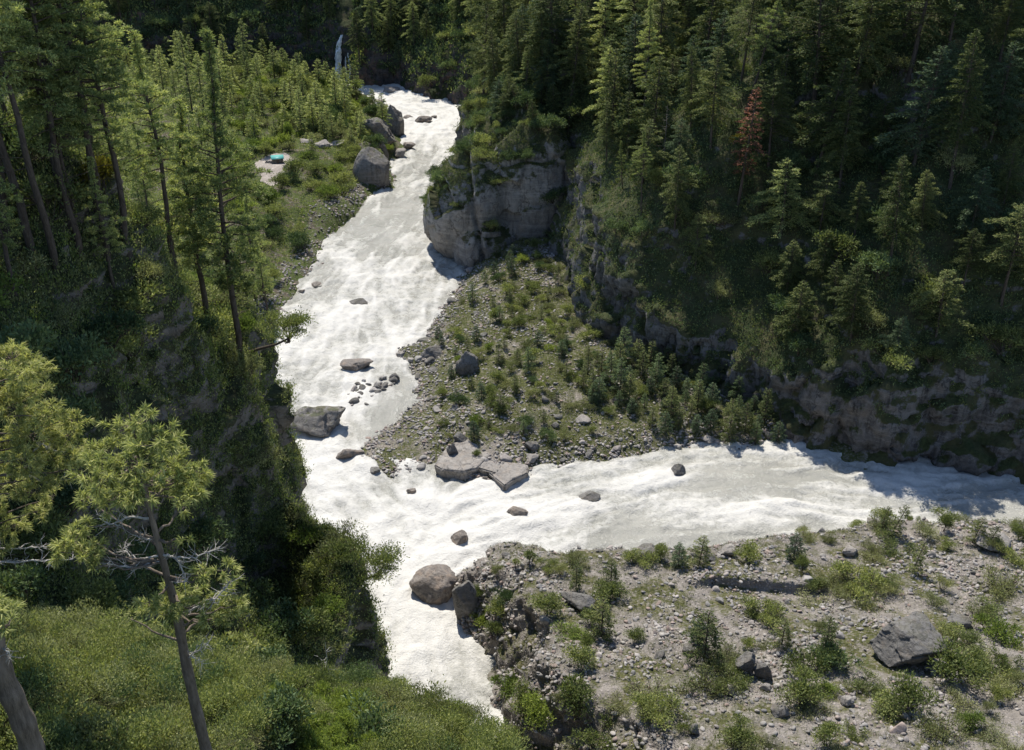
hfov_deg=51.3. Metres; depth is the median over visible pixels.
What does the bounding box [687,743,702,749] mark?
shrub
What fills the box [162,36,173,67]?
pine tree
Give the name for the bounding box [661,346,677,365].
young fir
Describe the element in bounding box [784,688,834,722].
shrub
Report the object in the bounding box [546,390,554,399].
shrub
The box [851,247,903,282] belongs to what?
broadleaf bush
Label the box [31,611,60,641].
thicket bush
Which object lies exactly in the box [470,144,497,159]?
shrub
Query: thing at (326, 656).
dead tree
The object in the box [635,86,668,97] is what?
bush
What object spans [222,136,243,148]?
bush
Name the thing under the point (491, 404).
shrub
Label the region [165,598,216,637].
bush
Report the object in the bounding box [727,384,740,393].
shrub
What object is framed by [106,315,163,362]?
bush
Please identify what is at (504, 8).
fir tree
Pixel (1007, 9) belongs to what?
fir tree
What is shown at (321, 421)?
boulder
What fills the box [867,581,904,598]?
shrub
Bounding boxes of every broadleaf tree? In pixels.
[248,305,317,352]
[354,538,409,589]
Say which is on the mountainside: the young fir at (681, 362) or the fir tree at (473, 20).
the fir tree at (473, 20)
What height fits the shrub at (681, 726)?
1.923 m
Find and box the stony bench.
[454,520,1023,749]
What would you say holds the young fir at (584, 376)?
on the river terrace
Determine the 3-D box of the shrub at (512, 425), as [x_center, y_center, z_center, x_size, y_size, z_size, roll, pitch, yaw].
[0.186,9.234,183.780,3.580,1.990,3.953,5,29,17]
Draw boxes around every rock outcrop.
[356,117,396,143]
[386,104,403,135]
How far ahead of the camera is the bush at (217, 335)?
115.52 m
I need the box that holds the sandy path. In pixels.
[255,152,293,185]
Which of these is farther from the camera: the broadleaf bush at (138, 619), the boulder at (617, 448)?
the boulder at (617, 448)
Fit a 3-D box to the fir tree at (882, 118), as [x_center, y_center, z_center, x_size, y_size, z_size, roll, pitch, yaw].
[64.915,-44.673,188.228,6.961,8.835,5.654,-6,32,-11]
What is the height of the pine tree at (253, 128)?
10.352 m
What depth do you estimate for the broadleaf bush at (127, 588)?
81.55 m
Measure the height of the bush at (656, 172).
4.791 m
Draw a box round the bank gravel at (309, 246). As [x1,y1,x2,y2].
[251,161,396,331]
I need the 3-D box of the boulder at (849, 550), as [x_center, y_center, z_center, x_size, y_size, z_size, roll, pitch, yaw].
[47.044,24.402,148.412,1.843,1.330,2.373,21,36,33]
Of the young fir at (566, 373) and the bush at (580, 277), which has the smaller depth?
the young fir at (566, 373)
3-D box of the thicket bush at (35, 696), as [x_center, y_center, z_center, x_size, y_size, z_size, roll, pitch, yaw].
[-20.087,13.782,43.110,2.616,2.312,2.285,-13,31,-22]
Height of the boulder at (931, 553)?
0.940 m
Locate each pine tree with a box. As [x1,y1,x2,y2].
[0,0,54,253]
[0,0,59,270]
[0,0,85,241]
[0,0,105,257]
[0,10,38,237]
[0,95,12,134]
[0,165,26,299]
[0,337,97,570]
[0,591,45,749]
[16,0,134,260]
[20,1,87,211]
[24,0,119,220]
[45,0,154,262]
[46,399,249,749]
[81,156,129,294]
[87,70,130,181]
[94,33,113,61]
[99,58,126,119]
[104,22,128,60]
[114,19,197,280]
[117,128,138,166]
[118,124,134,142]
[121,50,132,66]
[122,158,153,203]
[124,117,157,214]
[127,179,152,211]
[129,64,138,85]
[130,61,140,96]
[135,50,151,71]
[136,43,152,72]
[141,72,155,102]
[141,104,160,135]
[144,49,161,81]
[144,68,157,94]
[151,50,167,87]
[153,45,170,73]
[156,97,227,317]
[159,58,172,82]
[161,26,273,358]
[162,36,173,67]
[163,212,182,257]
[164,89,178,113]
[166,30,189,67]
[166,163,181,196]
[167,68,179,96]
[170,144,192,209]
[171,31,195,83]
[171,51,182,82]
[172,39,188,69]
[175,84,189,105]
[176,58,199,110]
[178,200,203,242]
[180,244,206,271]
[182,111,204,162]
[184,34,199,68]
[190,55,209,107]
[190,105,206,144]
[191,42,202,63]
[192,53,204,73]
[197,52,224,79]
[198,85,226,126]
[200,142,231,197]
[203,139,212,157]
[203,252,222,279]
[206,136,231,172]
[209,48,233,105]
[217,34,234,71]
[218,92,228,120]
[222,65,239,106]
[226,89,235,114]
[227,66,240,87]
[230,37,249,65]
[230,55,237,67]
[234,18,256,62]
[236,195,271,298]
[237,45,252,67]
[238,51,252,77]
[239,60,253,83]
[239,102,248,120]
[244,76,254,96]
[244,108,265,138]
[244,120,250,135]
[245,56,265,84]
[247,239,274,317]
[248,94,264,115]
[252,82,263,103]
[254,78,269,112]
[255,53,266,76]
[256,39,268,67]
[257,55,265,69]
[266,42,282,77]
[268,91,279,110]
[268,118,278,134]
[268,125,277,141]
[277,78,289,98]
[277,81,292,107]
[277,119,284,134]
[278,48,290,75]
[279,103,289,121]
[283,54,291,72]
[283,76,297,112]
[287,59,298,86]
[289,52,304,74]
[290,86,304,114]
[291,89,313,125]
[292,65,306,91]
[294,79,307,101]
[294,101,307,130]
[300,61,312,84]
[301,93,319,125]
[306,132,318,153]
[309,80,328,115]
[312,59,327,84]
[318,111,327,134]
[319,61,333,79]
[323,105,334,129]
[324,68,347,107]
[324,114,339,139]
[336,63,345,79]
[336,67,354,94]
[337,80,356,120]
[337,112,346,137]
[339,72,354,98]
[345,123,357,145]
[347,63,363,95]
[352,111,360,125]
[355,110,366,134]
[356,119,367,140]
[361,135,368,146]
[366,89,376,111]
[376,93,392,125]
[567,0,582,39]
[615,141,629,187]
[630,0,663,118]
[631,127,653,215]
[744,0,788,116]
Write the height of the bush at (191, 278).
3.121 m
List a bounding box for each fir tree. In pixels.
[110,0,129,23]
[177,0,194,15]
[180,24,199,61]
[196,1,224,47]
[221,0,230,17]
[252,23,270,54]
[265,0,290,16]
[298,6,318,42]
[322,0,337,17]
[345,10,368,61]
[354,0,372,24]
[361,0,387,30]
[378,13,397,52]
[379,0,404,26]
[389,40,403,69]
[397,0,415,12]
[399,0,422,23]
[399,2,427,45]
[418,9,433,37]
[425,0,445,14]
[449,0,465,20]
[458,0,479,17]
[460,0,505,95]
[462,0,507,40]
[473,29,509,91]
[475,24,488,74]
[475,99,482,111]
[476,20,507,81]
[476,75,487,96]
[482,0,519,57]
[482,37,505,91]
[485,0,526,20]
[485,79,503,114]
[495,23,514,69]
[495,84,526,125]
[495,93,512,119]
[497,11,535,75]
[498,8,527,68]
[501,74,516,104]
[502,57,523,84]
[503,50,540,98]
[505,4,532,64]
[517,0,532,26]
[519,0,580,64]
[522,7,564,88]
[525,99,538,126]
[527,0,549,29]
[529,0,577,27]
[529,66,551,105]
[530,0,557,33]
[530,39,561,101]
[544,83,563,116]
[548,5,601,104]
[552,83,581,133]
[576,34,630,97]
[578,0,625,66]
[581,45,639,123]
[590,0,619,15]
[592,47,633,139]
[593,100,618,163]
[601,0,632,30]
[605,0,660,58]
[610,36,645,92]
[612,91,646,159]
[615,13,653,106]
[621,11,665,75]
[623,55,677,150]
[623,119,672,182]
[633,0,689,76]
[640,55,678,96]
[653,54,683,100]
[657,146,698,230]
[664,117,693,161]
[671,0,697,17]
[671,0,708,38]
[673,0,735,68]
[674,0,705,59]
[674,34,709,105]
[676,46,707,131]
[679,213,714,267]
[689,47,744,148]
[700,10,735,78]
[707,0,727,19]
[707,0,735,31]
[723,87,772,205]
[725,0,774,83]
[736,70,815,166]
[741,0,775,32]
[745,157,835,239]
[753,10,791,75]
[756,0,862,120]
[757,0,802,40]
[760,57,794,120]
[769,240,805,295]
[772,281,818,343]
[792,57,868,175]
[795,171,842,236]
[796,0,821,32]
[802,229,837,279]
[805,0,863,45]
[815,84,866,194]
[820,260,850,310]
[825,262,874,340]
[830,0,895,106]
[837,181,873,237]
[840,0,984,88]
[852,0,892,26]
[860,98,897,146]
[867,154,923,275]
[873,45,958,167]
[875,157,912,203]
[878,316,916,359]
[901,2,912,39]
[907,169,946,231]
[909,269,974,337]
[923,28,996,188]
[924,41,962,105]
[928,0,967,45]
[945,166,999,242]
[945,228,995,292]
[966,203,1023,305]
[979,40,1023,141]
[982,0,1023,61]
[999,20,1023,99]
[1002,94,1023,146]
[1006,318,1023,360]
[1010,0,1023,28]
[1015,247,1023,284]
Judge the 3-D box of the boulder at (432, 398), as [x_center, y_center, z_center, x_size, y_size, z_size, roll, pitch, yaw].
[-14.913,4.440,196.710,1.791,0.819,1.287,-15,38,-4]
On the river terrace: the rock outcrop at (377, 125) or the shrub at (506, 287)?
the shrub at (506, 287)
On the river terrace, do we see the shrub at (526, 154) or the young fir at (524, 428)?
the young fir at (524, 428)
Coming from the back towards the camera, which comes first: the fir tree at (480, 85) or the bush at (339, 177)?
the fir tree at (480, 85)
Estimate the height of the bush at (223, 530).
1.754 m
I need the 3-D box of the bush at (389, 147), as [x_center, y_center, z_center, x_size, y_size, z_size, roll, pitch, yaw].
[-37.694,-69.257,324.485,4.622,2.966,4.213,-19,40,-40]
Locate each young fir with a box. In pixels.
[433,326,443,337]
[437,334,444,344]
[447,364,455,377]
[461,336,472,353]
[466,281,478,301]
[466,420,482,440]
[467,377,474,388]
[470,325,481,341]
[473,381,487,399]
[481,269,488,284]
[487,261,498,274]
[489,295,496,311]
[490,242,501,258]
[493,340,504,358]
[493,393,506,412]
[495,305,503,322]
[501,335,508,347]
[505,250,516,265]
[506,257,519,274]
[506,288,512,303]
[506,327,512,337]
[509,244,515,254]
[510,374,519,394]
[512,348,521,363]
[519,419,527,436]
[521,346,535,372]
[533,329,543,346]
[538,306,545,319]
[540,409,548,423]
[553,265,561,284]
[553,390,559,401]
[555,342,569,358]
[562,360,571,377]
[563,335,570,348]
[569,562,586,590]
[577,367,588,387]
[582,356,596,376]
[583,597,617,642]
[584,344,593,356]
[585,369,602,395]
[587,377,607,403]
[588,381,600,402]
[591,350,599,364]
[596,352,609,377]
[598,559,621,587]
[599,351,617,384]
[609,357,630,396]
[612,341,627,373]
[614,326,636,365]
[614,390,624,406]
[618,373,638,404]
[626,398,637,414]
[628,339,646,369]
[632,349,651,379]
[640,393,648,408]
[644,341,657,370]
[646,376,658,394]
[647,352,667,388]
[647,406,656,425]
[650,362,663,379]
[653,411,674,435]
[656,377,671,400]
[660,385,685,421]
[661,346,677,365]
[664,353,678,377]
[667,365,682,388]
[669,541,690,568]
[670,409,686,430]
[673,344,691,372]
[680,389,689,404]
[681,377,692,394]
[681,609,725,667]
[686,397,698,417]
[686,535,712,568]
[687,618,710,645]
[690,378,704,411]
[690,414,703,432]
[692,379,706,397]
[694,362,714,392]
[697,355,713,376]
[701,382,721,407]
[703,408,719,432]
[711,371,719,389]
[712,408,719,418]
[716,398,741,433]
[718,414,738,444]
[724,382,730,394]
[727,376,744,401]
[733,394,743,413]
[734,402,755,435]
[747,395,759,411]
[748,422,762,444]
[752,414,763,428]
[757,388,773,421]
[766,421,787,444]
[768,618,794,650]
[773,406,783,423]
[784,532,808,561]
[814,614,841,652]
[875,505,892,529]
[885,505,911,537]
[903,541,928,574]
[965,517,987,543]
[978,525,1000,552]
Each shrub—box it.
[418,193,426,204]
[423,169,437,184]
[425,186,434,193]
[428,168,445,186]
[429,163,438,171]
[434,385,448,398]
[435,417,450,425]
[443,183,451,191]
[444,142,468,153]
[445,326,463,334]
[447,392,470,405]
[449,200,465,207]
[452,138,472,153]
[455,334,463,341]
[463,132,480,145]
[464,118,474,129]
[468,413,484,424]
[469,346,486,358]
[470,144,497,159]
[470,611,487,627]
[471,109,487,116]
[471,113,485,127]
[471,449,480,455]
[473,131,493,146]
[473,582,483,596]
[480,382,497,395]
[481,217,500,230]
[481,395,512,411]
[483,341,493,352]
[483,594,508,616]
[484,619,503,639]
[485,392,497,402]
[487,306,503,320]
[487,369,504,382]
[488,271,506,280]
[488,670,518,698]
[489,174,511,185]
[489,425,504,434]
[491,113,499,120]
[491,563,504,577]
[491,586,512,606]
[493,119,501,129]
[493,354,511,364]
[494,127,509,136]
[497,377,516,388]
[497,721,527,745]
[499,148,525,166]
[500,282,514,295]
[501,299,523,310]
[502,319,511,326]
[504,281,517,290]
[504,360,518,372]
[504,421,522,431]
[507,676,543,714]
[508,313,526,326]
[509,88,539,109]
[511,384,523,392]
[512,117,521,125]
[514,292,529,305]
[515,252,529,262]
[515,411,535,426]
[517,119,533,126]
[518,338,538,349]
[520,146,534,164]
[520,688,556,730]
[522,347,543,362]
[523,109,539,115]
[524,280,540,293]
[525,387,540,397]
[526,314,537,319]
[526,591,569,616]
[527,236,545,248]
[528,119,547,135]
[528,375,538,383]
[530,249,542,259]
[532,260,547,268]
[533,257,555,261]
[533,381,545,388]
[534,112,569,132]
[534,293,546,300]
[535,103,546,112]
[536,557,559,572]
[537,302,556,308]
[538,427,558,441]
[539,185,566,203]
[539,323,560,335]
[540,263,554,273]
[541,343,558,350]
[541,376,549,383]
[544,318,551,324]
[545,315,560,323]
[546,287,567,295]
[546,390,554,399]
[549,690,568,703]
[550,561,571,575]
[550,620,595,643]
[551,263,566,269]
[553,359,565,370]
[554,333,570,340]
[554,672,596,725]
[555,326,568,332]
[556,428,569,438]
[557,319,566,325]
[557,738,578,749]
[558,338,576,345]
[560,302,574,316]
[560,549,590,568]
[561,401,579,409]
[561,642,600,671]
[565,314,582,327]
[566,369,582,380]
[567,712,618,749]
[573,375,582,383]
[574,358,584,368]
[576,400,599,410]
[577,324,604,338]
[578,607,604,629]
[578,631,594,647]
[588,426,597,433]
[591,577,632,602]
[595,690,630,717]
[598,337,619,346]
[599,381,617,399]
[601,405,616,415]
[620,549,641,565]
[622,626,647,644]
[623,366,639,376]
[623,672,668,711]
[628,688,685,730]
[629,403,645,414]
[629,547,659,569]
[632,383,650,397]
[632,692,659,727]
[636,379,645,389]
[653,542,669,560]
[669,395,684,409]
[669,657,744,702]
[672,712,699,734]
[680,375,695,386]
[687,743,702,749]
[692,374,721,386]
[698,395,721,412]
[710,641,756,669]
[711,661,749,694]
[714,708,758,749]
[720,657,753,687]
[721,724,764,749]
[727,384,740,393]
[732,538,762,563]
[737,593,772,621]
[740,635,757,648]
[742,596,788,628]
[746,397,754,405]
[755,637,773,651]
[755,734,783,748]
[774,660,827,708]
[779,642,842,686]
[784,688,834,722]
[793,525,816,544]
[793,553,810,572]
[794,587,830,609]
[797,525,810,531]
[804,575,830,591]
[804,635,867,675]
[810,620,827,631]
[810,720,847,748]
[811,570,855,589]
[816,680,841,700]
[819,530,841,543]
[827,738,853,749]
[828,581,857,600]
[830,558,886,602]
[832,560,855,575]
[841,718,868,744]
[842,669,888,695]
[847,519,865,527]
[851,590,885,612]
[857,536,883,553]
[859,547,889,566]
[866,513,896,539]
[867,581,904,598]
[867,686,904,725]
[869,505,897,521]
[876,527,918,560]
[878,571,900,588]
[882,667,944,713]
[904,511,920,520]
[911,519,940,541]
[913,708,975,748]
[919,588,949,609]
[926,636,995,688]
[929,506,961,523]
[931,572,955,590]
[936,619,966,639]
[937,514,954,531]
[937,535,956,550]
[941,682,987,719]
[952,511,977,525]
[953,628,984,644]
[954,708,986,733]
[959,650,1017,693]
[962,640,996,668]
[964,600,996,622]
[965,644,996,675]
[968,717,1017,749]
[970,612,1023,650]
[974,594,1004,617]
[979,563,1023,605]
[981,697,998,714]
[983,537,1008,551]
[983,673,1023,701]
[986,682,1015,702]
[987,645,1023,673]
[994,540,1023,568]
[996,734,1023,749]
[1003,516,1023,526]
[1005,670,1023,684]
[1009,522,1023,540]
[1010,518,1018,526]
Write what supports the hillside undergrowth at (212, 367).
on the hillside
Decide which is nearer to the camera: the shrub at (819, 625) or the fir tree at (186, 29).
the shrub at (819, 625)
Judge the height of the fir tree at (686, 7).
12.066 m
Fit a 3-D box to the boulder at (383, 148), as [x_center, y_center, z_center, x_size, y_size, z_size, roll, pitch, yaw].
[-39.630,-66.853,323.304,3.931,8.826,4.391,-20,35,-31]
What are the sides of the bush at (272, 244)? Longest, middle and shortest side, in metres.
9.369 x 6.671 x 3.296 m
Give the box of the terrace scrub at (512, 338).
[373,237,779,462]
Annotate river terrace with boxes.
[362,238,870,481]
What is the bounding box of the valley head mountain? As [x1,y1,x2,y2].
[7,0,492,104]
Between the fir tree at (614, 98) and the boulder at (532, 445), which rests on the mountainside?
the fir tree at (614, 98)
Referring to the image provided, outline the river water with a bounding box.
[275,83,1023,738]
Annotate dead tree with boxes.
[314,644,339,677]
[655,105,669,159]
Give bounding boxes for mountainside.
[455,0,1023,484]
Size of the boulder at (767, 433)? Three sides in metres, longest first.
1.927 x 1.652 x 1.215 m
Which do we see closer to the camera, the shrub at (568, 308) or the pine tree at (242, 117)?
the shrub at (568, 308)
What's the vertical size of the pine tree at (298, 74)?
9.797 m
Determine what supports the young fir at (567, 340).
on the river terrace
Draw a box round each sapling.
[512,557,521,567]
[523,548,538,564]
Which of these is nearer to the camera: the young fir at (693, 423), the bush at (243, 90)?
the young fir at (693, 423)
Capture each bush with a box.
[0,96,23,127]
[0,97,24,123]
[0,115,82,164]
[0,118,14,137]
[0,316,57,385]
[0,435,37,488]
[0,557,54,607]
[0,692,59,749]
[2,249,51,278]
[3,161,26,183]
[3,504,80,565]
[4,606,44,652]
[5,162,96,227]
[11,654,30,678]
[11,688,141,749]
[19,598,30,609]
[21,98,81,149]
[24,476,106,516]
[24,686,47,710]
[30,389,100,441]
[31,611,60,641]
[44,328,117,387]
[47,622,93,682]
[54,576,130,621]
[62,742,112,749]
[72,714,143,749]
[73,155,119,202]
[76,306,146,348]
[80,143,121,160]
[90,1,115,24]
[90,567,140,616]
[97,0,121,8]
[104,274,173,316]
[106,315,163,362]
[114,612,170,632]
[118,528,157,589]
[120,615,191,647]
[122,736,173,749]
[126,27,153,45]
[126,483,168,524]
[127,201,167,227]
[128,631,167,669]
[133,698,194,749]
[135,252,169,282]
[141,11,171,26]
[144,424,175,469]
[145,203,191,237]
[153,14,181,30]
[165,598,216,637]
[171,616,199,642]
[176,256,185,266]
[179,271,210,285]
[180,270,198,290]
[181,503,235,563]
[183,11,204,31]
[184,280,218,307]
[192,314,222,338]
[192,650,252,698]
[193,1,216,17]
[193,301,232,349]
[198,587,248,632]
[201,629,269,655]
[203,265,255,285]
[205,320,231,345]
[208,284,253,306]
[209,637,237,658]
[214,522,232,542]
[218,273,264,299]
[218,342,265,376]
[220,160,237,174]
[221,169,242,187]
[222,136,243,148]
[222,637,266,658]
[225,194,249,204]
[226,72,239,82]
[227,6,262,27]
[227,120,240,130]
[228,118,241,130]
[228,200,257,213]
[228,308,258,332]
[230,66,244,80]
[233,94,243,103]
[233,153,253,161]
[233,676,267,709]
[234,104,256,116]
[235,86,246,97]
[235,680,315,749]
[236,116,252,132]
[237,551,268,578]
[238,97,254,107]
[238,222,259,242]
[240,137,261,152]
[240,622,290,653]
[240,660,324,749]
[242,113,261,124]
[244,575,279,622]
[248,639,301,666]
[249,80,267,93]
[249,122,261,136]
[249,192,262,198]
[249,439,290,468]
[252,595,314,648]
[253,238,279,250]
[254,74,269,83]
[254,277,276,299]
[255,136,277,152]
[257,117,272,126]
[257,141,273,155]
[258,184,283,204]
[259,213,277,225]
[259,671,279,690]
[261,199,287,215]
[261,655,290,676]
[262,66,275,74]
[262,224,286,240]
[264,80,280,92]
[264,84,275,100]
[264,266,283,282]
[264,573,303,610]
[265,100,286,109]
[267,78,281,90]
[268,172,289,188]
[269,126,286,134]
[271,60,287,76]
[273,109,292,119]
[275,112,294,126]
[275,131,290,142]
[276,116,298,127]
[277,140,297,151]
[278,75,293,84]
[278,501,316,521]
[280,157,311,180]
[281,170,298,182]
[282,606,343,647]
[283,121,295,136]
[283,522,333,546]
[284,229,311,250]
[285,662,339,698]
[289,225,309,239]
[291,222,306,230]
[294,130,304,135]
[296,149,318,158]
[297,73,312,90]
[297,554,324,589]
[299,115,318,123]
[300,123,323,131]
[300,696,338,726]
[301,132,323,137]
[301,176,326,189]
[305,158,328,173]
[308,517,371,565]
[309,592,345,620]
[311,78,327,86]
[311,657,347,687]
[312,182,340,198]
[313,89,328,102]
[317,533,368,568]
[319,102,342,115]
[320,85,346,98]
[323,105,343,120]
[323,120,345,136]
[324,72,339,84]
[324,679,384,708]
[325,162,346,172]
[326,88,345,102]
[326,181,357,194]
[328,167,358,185]
[332,128,348,138]
[333,146,356,160]
[334,138,350,145]
[340,118,349,127]
[340,133,362,150]
[341,687,413,749]
[344,104,357,112]
[344,162,353,170]
[345,98,359,112]
[346,142,361,155]
[348,122,358,130]
[350,78,363,89]
[351,90,362,99]
[354,692,384,712]
[357,95,367,106]
[358,129,374,142]
[360,96,374,102]
[361,133,387,149]
[362,101,385,117]
[374,692,406,727]
[376,678,431,715]
[385,143,393,152]
[388,686,422,701]
[404,0,437,7]
[415,74,436,92]
[429,3,452,20]
[435,30,452,40]
[437,59,455,70]
[447,694,477,720]
[449,28,470,41]
[460,98,475,113]
[461,20,481,37]
[463,78,478,89]
[468,93,491,105]
[469,83,490,94]
[469,96,490,107]
[470,726,526,749]
[495,67,538,87]
[496,79,534,106]
[559,94,610,119]
[572,272,588,287]
[594,88,626,109]
[605,216,632,235]
[614,118,657,144]
[624,154,658,176]
[631,46,669,69]
[631,217,654,240]
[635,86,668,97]
[646,95,673,117]
[646,166,665,187]
[661,159,718,187]
[670,33,696,67]
[671,70,730,92]
[686,97,720,117]
[697,204,739,227]
[701,50,721,66]
[705,275,728,299]
[730,133,746,144]
[732,57,753,72]
[744,190,779,209]
[751,246,783,273]
[754,42,789,63]
[766,291,802,326]
[774,148,813,175]
[783,330,814,355]
[785,194,807,216]
[792,35,838,72]
[809,156,839,181]
[811,226,861,263]
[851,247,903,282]
[851,295,888,330]
[856,335,921,369]
[858,130,889,141]
[864,146,926,183]
[866,195,918,237]
[882,53,921,81]
[903,271,955,310]
[914,342,952,364]
[926,45,965,71]
[931,145,977,177]
[953,221,980,233]
[956,337,991,361]
[969,319,1023,355]
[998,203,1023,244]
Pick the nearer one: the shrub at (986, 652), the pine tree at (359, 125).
the shrub at (986, 652)
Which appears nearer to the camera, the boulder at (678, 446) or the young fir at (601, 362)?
the boulder at (678, 446)
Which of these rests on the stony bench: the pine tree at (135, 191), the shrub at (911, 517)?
the shrub at (911, 517)
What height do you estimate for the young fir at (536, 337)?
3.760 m
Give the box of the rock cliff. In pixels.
[423,105,570,266]
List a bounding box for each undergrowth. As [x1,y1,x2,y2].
[0,117,445,698]
[0,585,530,749]
[34,61,374,307]
[105,0,516,94]
[423,103,572,233]
[452,0,1023,434]
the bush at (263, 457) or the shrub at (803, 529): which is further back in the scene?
the shrub at (803, 529)
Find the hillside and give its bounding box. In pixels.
[0,133,466,749]
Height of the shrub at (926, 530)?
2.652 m
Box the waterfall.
[334,35,350,84]
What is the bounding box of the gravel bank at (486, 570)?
[455,517,1023,749]
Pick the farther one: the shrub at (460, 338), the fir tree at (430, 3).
the fir tree at (430, 3)
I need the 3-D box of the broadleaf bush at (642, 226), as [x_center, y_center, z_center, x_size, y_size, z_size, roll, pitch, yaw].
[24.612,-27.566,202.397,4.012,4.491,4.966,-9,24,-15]
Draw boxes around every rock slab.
[434,439,489,480]
[452,580,478,619]
[476,451,504,473]
[489,462,528,490]
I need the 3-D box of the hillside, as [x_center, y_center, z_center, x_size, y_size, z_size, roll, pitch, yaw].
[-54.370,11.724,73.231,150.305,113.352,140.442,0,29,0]
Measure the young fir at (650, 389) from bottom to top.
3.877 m
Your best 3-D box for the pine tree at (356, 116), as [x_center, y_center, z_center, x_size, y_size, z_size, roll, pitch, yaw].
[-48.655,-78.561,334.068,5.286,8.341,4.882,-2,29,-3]
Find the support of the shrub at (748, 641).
on the stony bench
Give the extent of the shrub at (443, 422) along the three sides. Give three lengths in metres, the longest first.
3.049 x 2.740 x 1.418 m
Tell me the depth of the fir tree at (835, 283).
180.18 m
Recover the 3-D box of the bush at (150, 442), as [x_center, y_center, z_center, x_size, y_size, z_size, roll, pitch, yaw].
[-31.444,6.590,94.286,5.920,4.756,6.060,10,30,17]
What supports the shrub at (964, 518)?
on the stony bench
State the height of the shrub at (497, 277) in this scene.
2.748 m
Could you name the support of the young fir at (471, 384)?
on the river terrace
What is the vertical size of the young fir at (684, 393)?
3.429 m
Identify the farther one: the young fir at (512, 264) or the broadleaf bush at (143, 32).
the broadleaf bush at (143, 32)
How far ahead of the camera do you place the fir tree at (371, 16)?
397.37 m
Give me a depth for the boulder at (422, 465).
177.69 m
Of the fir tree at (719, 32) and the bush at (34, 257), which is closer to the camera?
the bush at (34, 257)
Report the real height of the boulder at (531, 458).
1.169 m
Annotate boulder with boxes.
[289,406,345,436]
[300,138,312,142]
[311,281,321,286]
[312,139,330,147]
[330,140,344,147]
[336,449,364,458]
[340,358,372,370]
[348,397,359,403]
[349,298,367,304]
[353,146,389,185]
[359,384,365,389]
[369,387,377,392]
[370,466,380,473]
[376,141,388,158]
[381,383,387,387]
[383,86,399,92]
[389,372,399,379]
[389,376,397,382]
[394,148,405,157]
[395,351,404,356]
[403,142,415,148]
[406,488,415,493]
[409,564,456,604]
[415,116,431,121]
[415,355,421,361]
[415,373,420,379]
[417,337,430,342]
[417,462,425,469]
[420,345,442,359]
[424,357,434,363]
[426,396,435,400]
[428,366,437,372]
[433,406,441,412]
[446,444,457,454]
[447,297,455,303]
[451,530,467,544]
[453,432,467,441]
[455,351,477,375]
[466,267,474,272]
[500,453,512,461]
[501,552,509,557]
[506,506,527,515]
[524,441,539,450]
[526,453,538,462]
[539,615,549,624]
[541,395,548,402]
[551,422,559,427]
[554,414,562,419]
[561,591,594,611]
[574,414,590,423]
[578,490,599,501]
[585,449,592,456]
[613,445,620,450]
[635,543,658,560]
[654,650,664,658]
[671,463,685,475]
[674,444,681,448]
[682,643,693,654]
[683,663,690,671]
[688,723,698,734]
[700,435,713,442]
[702,554,715,560]
[712,586,719,591]
[715,597,723,603]
[719,543,735,555]
[727,684,734,694]
[735,651,755,673]
[754,662,771,680]
[759,683,771,691]
[765,431,772,437]
[770,702,789,717]
[802,575,812,582]
[834,631,844,638]
[840,695,854,706]
[842,545,857,556]
[869,611,948,666]
[889,722,906,733]
[926,551,935,557]
[947,614,971,628]
[973,728,981,734]
[976,528,1011,552]
[999,565,1005,571]
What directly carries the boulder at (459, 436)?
on the river terrace
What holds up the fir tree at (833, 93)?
on the mountainside
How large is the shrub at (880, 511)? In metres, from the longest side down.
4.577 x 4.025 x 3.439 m
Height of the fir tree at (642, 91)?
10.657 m
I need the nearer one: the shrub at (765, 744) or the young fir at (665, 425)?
the shrub at (765, 744)
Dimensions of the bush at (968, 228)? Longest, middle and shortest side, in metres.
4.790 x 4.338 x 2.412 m
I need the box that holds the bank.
[25,65,406,332]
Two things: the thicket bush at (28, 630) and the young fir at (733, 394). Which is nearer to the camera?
the thicket bush at (28, 630)
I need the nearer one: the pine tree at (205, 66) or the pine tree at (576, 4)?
the pine tree at (576, 4)
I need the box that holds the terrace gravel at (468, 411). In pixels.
[361,237,783,481]
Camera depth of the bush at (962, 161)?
180.30 m
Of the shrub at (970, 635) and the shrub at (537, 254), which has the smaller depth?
the shrub at (970, 635)
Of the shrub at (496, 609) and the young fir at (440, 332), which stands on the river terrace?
the young fir at (440, 332)
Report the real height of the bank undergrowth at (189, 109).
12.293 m
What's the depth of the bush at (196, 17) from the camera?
407.98 m
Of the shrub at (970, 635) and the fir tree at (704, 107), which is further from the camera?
the fir tree at (704, 107)
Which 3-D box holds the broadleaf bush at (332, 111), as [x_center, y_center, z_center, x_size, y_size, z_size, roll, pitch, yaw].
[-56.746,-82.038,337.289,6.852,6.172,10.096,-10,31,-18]
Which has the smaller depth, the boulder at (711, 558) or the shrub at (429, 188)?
the boulder at (711, 558)
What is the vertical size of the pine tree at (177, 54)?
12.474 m
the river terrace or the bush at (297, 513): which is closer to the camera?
the bush at (297, 513)
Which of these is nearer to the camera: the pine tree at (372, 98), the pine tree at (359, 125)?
the pine tree at (359, 125)
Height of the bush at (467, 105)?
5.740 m
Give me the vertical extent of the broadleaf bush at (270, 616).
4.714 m

